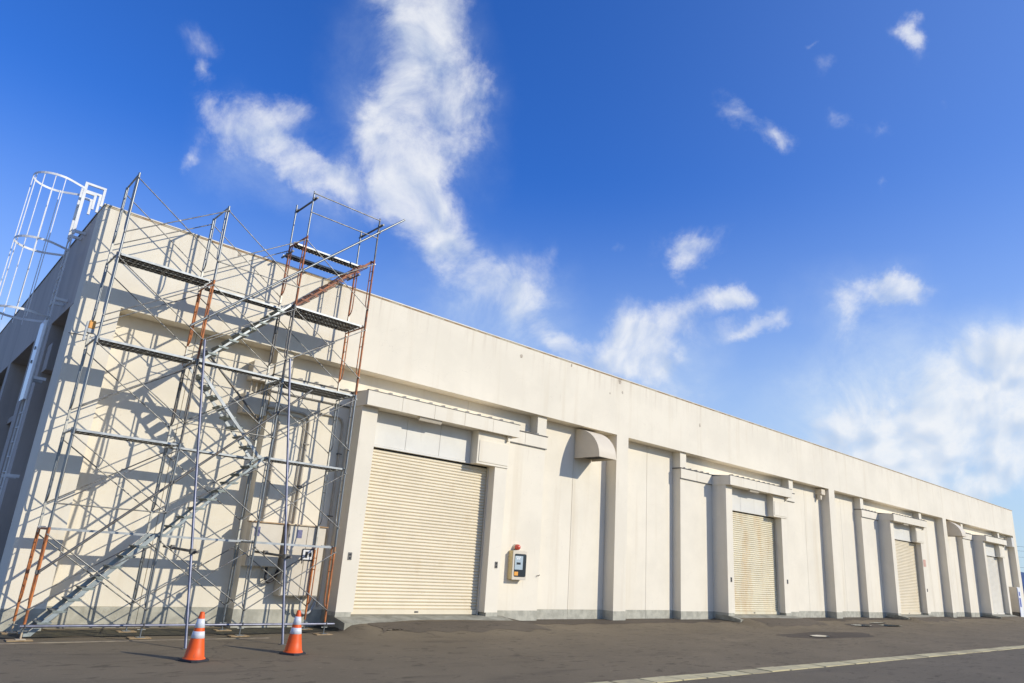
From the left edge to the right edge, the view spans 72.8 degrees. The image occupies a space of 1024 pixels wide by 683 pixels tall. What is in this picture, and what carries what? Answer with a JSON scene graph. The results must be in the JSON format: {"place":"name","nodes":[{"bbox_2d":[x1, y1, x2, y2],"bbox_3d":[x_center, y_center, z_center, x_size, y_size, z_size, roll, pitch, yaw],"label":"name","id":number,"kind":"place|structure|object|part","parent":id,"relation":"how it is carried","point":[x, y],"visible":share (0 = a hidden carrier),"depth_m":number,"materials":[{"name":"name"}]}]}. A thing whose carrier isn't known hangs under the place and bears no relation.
{"place":"outdoors","nodes":[
{"label":"outdoors","id":0,"kind":"place"},
{"bbox_2d":[0,616,1023,682],"bbox_3d":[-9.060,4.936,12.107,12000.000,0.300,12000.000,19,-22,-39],"label":"ground","id":1,"kind":"structure","parent":0,"point":[556,653],"depth_m":13.67,"materials":[{"name":"grey asphalt"}]},
{"bbox_2d":[4,639,32,641],"bbox_3d":[-8.077,4.892,11.377,0.370,0.019,0.210,19,-22,-39],"label":"timber pad","id":2,"kind":"object","parent":1,"relation":"on","point":[14,640],"visible":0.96,"depth_m":11.31,"materials":[{"name":"beige wood"}]},
{"bbox_2d":[0,637,268,643],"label":"pavement edge strip","id":3,"kind":"object","parent":1,"relation":"on","point":[128,640],"visible":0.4,"depth_m":11.99,"materials":[{"name":"grey concrete"}]},
{"bbox_2d":[126,636,150,638],"bbox_3d":[-6.735,5.346,12.533,0.370,0.019,0.210,19,-22,-39],"label":"timber pad","id":4,"kind":"object","parent":1,"relation":"on","point":[146,637],"visible":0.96,"depth_m":12.47,"materials":[{"name":"beige wood"}]},
{"bbox_2d":[0,625,338,637],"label":"moss strip","id":5,"kind":"object","parent":1,"relation":"on","point":[103,632],"visible":0.84,"depth_m":13.39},
{"bbox_2d":[116,630,136,632],"bbox_3d":[-7.329,5.511,13.197,0.320,0.019,0.210,19,-22,-39],"label":"timber pad","id":6,"kind":"object","parent":5,"relation":"on","point":[119,631],"visible":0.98,"depth_m":13.17,"materials":[{"name":"beige wood"}]},
{"bbox_2d":[178,612,208,662],"bbox_3d":[-4.878,4.575,10.793,0.370,0.705,0.370,-2,-18,19],"label":"traffic cone","id":7,"kind":"object","parent":1,"relation":"on","point":[194,652],"visible":1,"depth_m":10.68,"materials":[{"name":"orange plastic"}]},
{"bbox_2d":[6,172,404,648],"bbox_3d":[-5.507,0.803,14.681,6.493,10.118,2.720,19,-22,-39],"label":"scaffold","id":8,"kind":"object","parent":1,"relation":"on","point":[294,310],"visible":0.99,"depth_m":14.35,"materials":[{"name":"grey metal"}]},
{"bbox_2d":[82,320,95,340],"bbox_3d":[-7.920,-0.197,13.012,0.150,0.410,0.120,19,-22,-39],"label":"hazard lamp","id":9,"kind":"object","parent":8,"relation":"attached to","point":[90,327],"visible":1,"depth_m":13.00,"materials":[{"name":"orange plastic"}]},
{"bbox_2d":[227,635,248,636],"bbox_3d":[-5.394,5.800,13.688,0.370,0.019,0.210,19,-22,-39],"label":"timber pad","id":10,"kind":"object","parent":1,"relation":"on","point":[237,636],"visible":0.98,"depth_m":13.61,"materials":[{"name":"beige wood"}]},
{"bbox_2d":[279,610,305,655],"bbox_3d":[-3.768,5.063,12.113,0.370,0.705,0.370,0,-18,12],"label":"traffic cone","id":11,"kind":"object","parent":1,"relation":"on","point":[293,646],"visible":1,"depth_m":12.00,"materials":[{"name":"orange plastic"}]},
{"bbox_2d":[368,621,550,632],"bbox_3d":[-1.033,7.039,17.149,5.462,0.182,0.853,19,-22,-39],"label":"asphalt patch","id":12,"kind":"object","parent":1,"relation":"on","point":[447,626],"visible":1,"depth_m":16.86,"materials":[{"name":"grey asphalt"}]},
{"bbox_2d":[0,203,1023,631],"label":"warehouse","id":13,"kind":"structure","parent":1,"relation":"on","point":[466,471],"depth_m":18.84,"materials":[{"name":"concrete"}]},
{"bbox_2d":[0,171,106,494],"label":"caged ladder","id":14,"kind":"object","parent":13,"relation":"attached to","point":[84,191],"visible":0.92,"depth_m":15.00,"materials":[{"name":"white metal"}]},
{"bbox_2d":[19,320,47,400],"bbox_3d":[-10.073,0.398,14.588,0.542,1.700,0.052,-12,-23,42],"label":"climb guard","id":15,"kind":"object","parent":14,"relation":"attached to","point":[32,364],"visible":1,"depth_m":14.49,"materials":[{"name":"white"}]},
{"bbox_2d":[237,391,268,416],"bbox_3d":[-6.034,1.471,16.171,0.560,0.475,0.370,19,-22,-39],"label":"junction box","id":16,"kind":"object","parent":13,"relation":"attached to","point":[254,402],"visible":0.85,"depth_m":16.03,"materials":[{"name":"beige metal"}]},
{"bbox_2d":[246,360,273,393],"bbox_3d":[-5.969,0.885,16.389,0.480,0.790,0.350,19,-22,-39],"label":"junction box","id":17,"kind":"object","parent":13,"relation":"attached to","point":[252,379],"visible":0.67,"depth_m":16.31,"materials":[{"name":"beige metal"}]},
{"bbox_2d":[241,520,283,566],"bbox_3d":[-5.545,4.514,15.484,0.800,0.955,0.258,19,-22,-39],"label":"electric cabinet","id":18,"kind":"object","parent":13,"relation":"attached to","point":[270,531],"visible":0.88,"depth_m":15.40,"materials":[{"name":"beige metal"}]},
{"bbox_3d":[-5.479,4.509,15.409,0.700,0.890,0.019,19,-22,-39],"label":"cabinet door","id":19,"kind":"part","parent":18,"relation":"part of","materials":[{"name":"beige metal"}]},
{"bbox_2d":[264,567,278,582],"bbox_3d":[-5.362,5.210,15.485,0.340,0.351,0.089,19,-22,-39],"label":"flexible hose","id":20,"kind":"object","parent":18,"relation":"attached to","point":[265,576],"visible":0.91,"depth_m":15.42,"materials":[{"name":"grey rubber"}]},
{"bbox_2d":[262,410,279,521],"bbox_3d":[-5.637,2.824,15.921,0.422,2.503,0.058,19,-22,-39],"label":"conduit pipe","id":21,"kind":"object","parent":13,"relation":"attached to","point":[271,469],"visible":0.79,"depth_m":15.98,"materials":[{"name":"metal"}]},
{"bbox_2d":[270,411,305,522],"bbox_3d":[-5.404,2.909,16.134,1.053,2.458,0.042,19,-22,-39],"label":"conduit pipe","id":22,"kind":"object","parent":13,"relation":"attached to","point":[299,460],"visible":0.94,"depth_m":16.43,"materials":[{"name":"metal"}]},
{"bbox_2d":[267,405,309,522],"bbox_3d":[-5.357,2.860,16.190,1.167,2.592,0.070,19,-22,-39],"label":"conduit pipe","id":23,"kind":"object","parent":13,"relation":"attached to","point":[304,455],"visible":0.86,"depth_m":16.49,"materials":[{"name":"metal"}]},
{"bbox_2d":[273,524,328,596],"bbox_3d":[-4.850,5.013,15.936,0.980,1.547,0.376,19,-22,-39],"label":"electric cabinet","id":24,"kind":"object","parent":13,"relation":"attached to","point":[301,534],"visible":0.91,"depth_m":15.78,"materials":[{"name":"metal"}]},
{"bbox_3d":[-4.911,4.942,15.678,0.430,1.480,0.019,19,-22,-39],"label":"cabinet door","id":25,"kind":"part","parent":24,"relation":"part of","materials":[{"name":"beige metal"}]},
{"bbox_2d":[297,530,302,537],"bbox_3d":[-4.844,4.394,15.856,0.120,0.180,0.005,19,-22,-39],"label":"notice window","id":26,"kind":"structure","parent":24,"relation":"in","point":[299,534],"depth_m":15.86,"materials":[{"name":"plastic"}]},
{"bbox_2d":[298,596,315,614],"bbox_3d":[-4.696,6.054,15.949,0.061,0.410,0.492,-7,-20,31],"label":"flexible hose","id":27,"kind":"object","parent":24,"relation":"attached to","point":[311,608],"visible":0.71,"depth_m":15.82,"materials":[{"name":"white plastic"}]},
{"bbox_2d":[301,549,313,560],"bbox_3d":[-4.670,4.879,15.891,0.300,0.260,0.022,19,-22,-39],"label":"meter window","id":28,"kind":"structure","parent":24,"relation":"in","point":[305,552],"depth_m":15.88,"materials":[{"name":"plastic"}]},
{"bbox_3d":[-4.584,5.053,15.960,0.440,1.480,0.019,19,-22,-39],"label":"cabinet door","id":29,"kind":"part","parent":24,"relation":"part of","materials":[{"name":"beige metal"}]},
{"bbox_2d":[316,413,343,606],"bbox_3d":[-4.592,3.965,16.642,0.711,4.476,0.058,19,-22,-39],"label":"conduit pipe","id":30,"kind":"object","parent":13,"relation":"attached to","point":[329,521],"visible":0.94,"depth_m":16.83,"materials":[{"name":"metal"}]},
{"bbox_2d":[348,552,351,559],"bbox_3d":[-3.794,5.027,16.270,0.100,0.170,0.021,19,-22,-39],"label":"door switch","id":31,"kind":"object","parent":13,"relation":"attached to","point":[349,555],"depth_m":16.26,"materials":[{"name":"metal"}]},
{"bbox_2d":[507,550,526,579],"bbox_3d":[0.157,6.561,20.390,0.560,0.818,0.222,19,-22,-39],"label":"meter cabinet","id":32,"kind":"object","parent":13,"relation":"attached to","point":[517,560],"visible":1,"depth_m":20.28,"materials":[{"name":"beige plastic"}]},
{"bbox_3d":[0.214,6.550,20.328,0.560,0.810,0.024,19,-22,-39],"label":"cabinet door","id":33,"kind":"part","parent":32,"relation":"part of","materials":[{"name":"beige metal"}]},
{"bbox_2d":[514,554,525,575],"bbox_3d":[0.242,6.551,20.327,0.430,0.600,0.002,19,-22,-39],"label":"window pane","id":34,"kind":"structure","parent":32,"relation":"in","point":[520,572],"depth_m":20.37,"materials":[{"name":"grey glass"}]},
{"bbox_2d":[514,554,526,576],"bbox_3d":[0.240,6.552,20.329,0.470,0.640,0.004,19,-22,-39],"label":"window frame","id":35,"kind":"structure","parent":32,"relation":"in","point":[515,554],"depth_m":20.32,"materials":[{"name":"black plastic"}]},
{"bbox_2d":[513,544,520,549],"bbox_3d":[0.157,6.077,20.525,0.176,0.176,0.198,19,-22,-39],"label":"alarm lamp","id":36,"kind":"object","parent":13,"relation":"attached to","point":[516,546],"visible":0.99,"depth_m":20.48,"materials":[{"name":"red plastic"}]},
{"bbox_2d":[574,429,616,461],"bbox_3d":[2.833,3.487,23.529,0.892,0.995,1.124,19,-22,-39],"label":"exhaust hood","id":37,"kind":"object","parent":13,"relation":"attached to","point":[594,447],"visible":1,"depth_m":23.28,"materials":[{"name":"grey metal"}]},
{"bbox_2d":[815,489,824,499],"bbox_3d":[15.545,7.718,35.044,0.400,0.530,0.330,19,-22,-39],"label":"duct box","id":38,"kind":"object","parent":13,"relation":"attached to","point":[819,493],"visible":1,"depth_m":34.93,"materials":[{"name":"beige metal"}]},
{"bbox_2d":[946,521,966,536],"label":"exhaust hood","id":39,"kind":"object","parent":13,"relation":"attached to","point":[954,530],"visible":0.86,"depth_m":46.35,"materials":[{"name":"grey metal"}]},
{"bbox_2d":[1004,538,1013,546],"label":"junction box","id":40,"kind":"object","parent":13,"relation":"attached to","point":[1010,542],"visible":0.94,"depth_m":55.80,"materials":[{"name":"white metal"}]},
{"bbox_2d":[509,618,721,624],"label":"wall foot grime","id":41,"kind":"structure","parent":1,"relation":"on","point":[580,621],"depth_m":22.41,"materials":[{"name":"concrete"}]},
{"bbox_2d":[753,618,827,626],"bbox_3d":[11.121,11.135,27.546,5.226,0.195,0.956,19,-22,-39],"label":"asphalt patch","id":42,"kind":"object","parent":1,"relation":"on","point":[771,622],"visible":1,"depth_m":27.39,"materials":[{"name":"grey asphalt"}]},
{"bbox_2d":[593,645,1023,682],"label":"kerb","id":43,"kind":"structure","parent":1,"relation":"on","point":[663,679],"depth_m":14.64,"materials":[{"name":"concrete"}]},
{"bbox_2d":[777,632,873,638],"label":"damp asphalt","id":44,"kind":"structure","parent":1,"relation":"on","point":[836,634],"depth_m":24.39,"materials":[{"name":"grey asphalt"}]},
{"bbox_2d":[805,617,895,620],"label":"wall foot grime","id":45,"kind":"structure","parent":1,"relation":"on","point":[839,619],"depth_m":33.71,"materials":[{"name":"concrete"}]},
{"bbox_2d":[845,623,894,626],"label":"damp asphalt","id":46,"kind":"structure","parent":1,"relation":"on","point":[877,625],"depth_m":31.37,"materials":[{"name":"grey asphalt"}]},
{"bbox_2d":[913,617,957,621],"bbox_3d":[23.366,15.289,38.181,5.096,0.168,0.821,19,-22,-39],"label":"asphalt patch","id":47,"kind":"object","parent":1,"relation":"on","point":[930,619],"visible":1,"depth_m":38.03,"materials":[{"name":"grey asphalt"}]},
{"bbox_2d":[943,616,994,618],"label":"wall foot grime","id":48,"kind":"structure","parent":1,"relation":"on","point":[981,617],"depth_m":44.86,"materials":[{"name":"concrete"}]},
{"bbox_2d":[1009,587,1023,616],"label":"outdoor cabinet","id":49,"kind":"object","parent":1,"relation":"on","point":[1016,601],"visible":0.77,"depth_m":53.20,"materials":[{"name":"white metal"}]},
{"bbox_2d":[0,0,1023,571],"label":"sky","id":50,"kind":"structure","parent":0,"point":[802,219],"materials":[{"name":"blue"}]},
{"bbox_2d":[665,648,1023,682],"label":"road","id":51,"kind":"structure","parent":0,"point":[1004,666],"depth_m":15.43,"materials":[{"name":"grey asphalt"}]},
{"bbox_2d":[1021,572,1023,592],"bbox_3d":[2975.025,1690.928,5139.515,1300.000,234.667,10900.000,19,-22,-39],"label":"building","id":52,"kind":"structure","parent":0,"point":[1022,575],"depth_m":4361.21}
]}

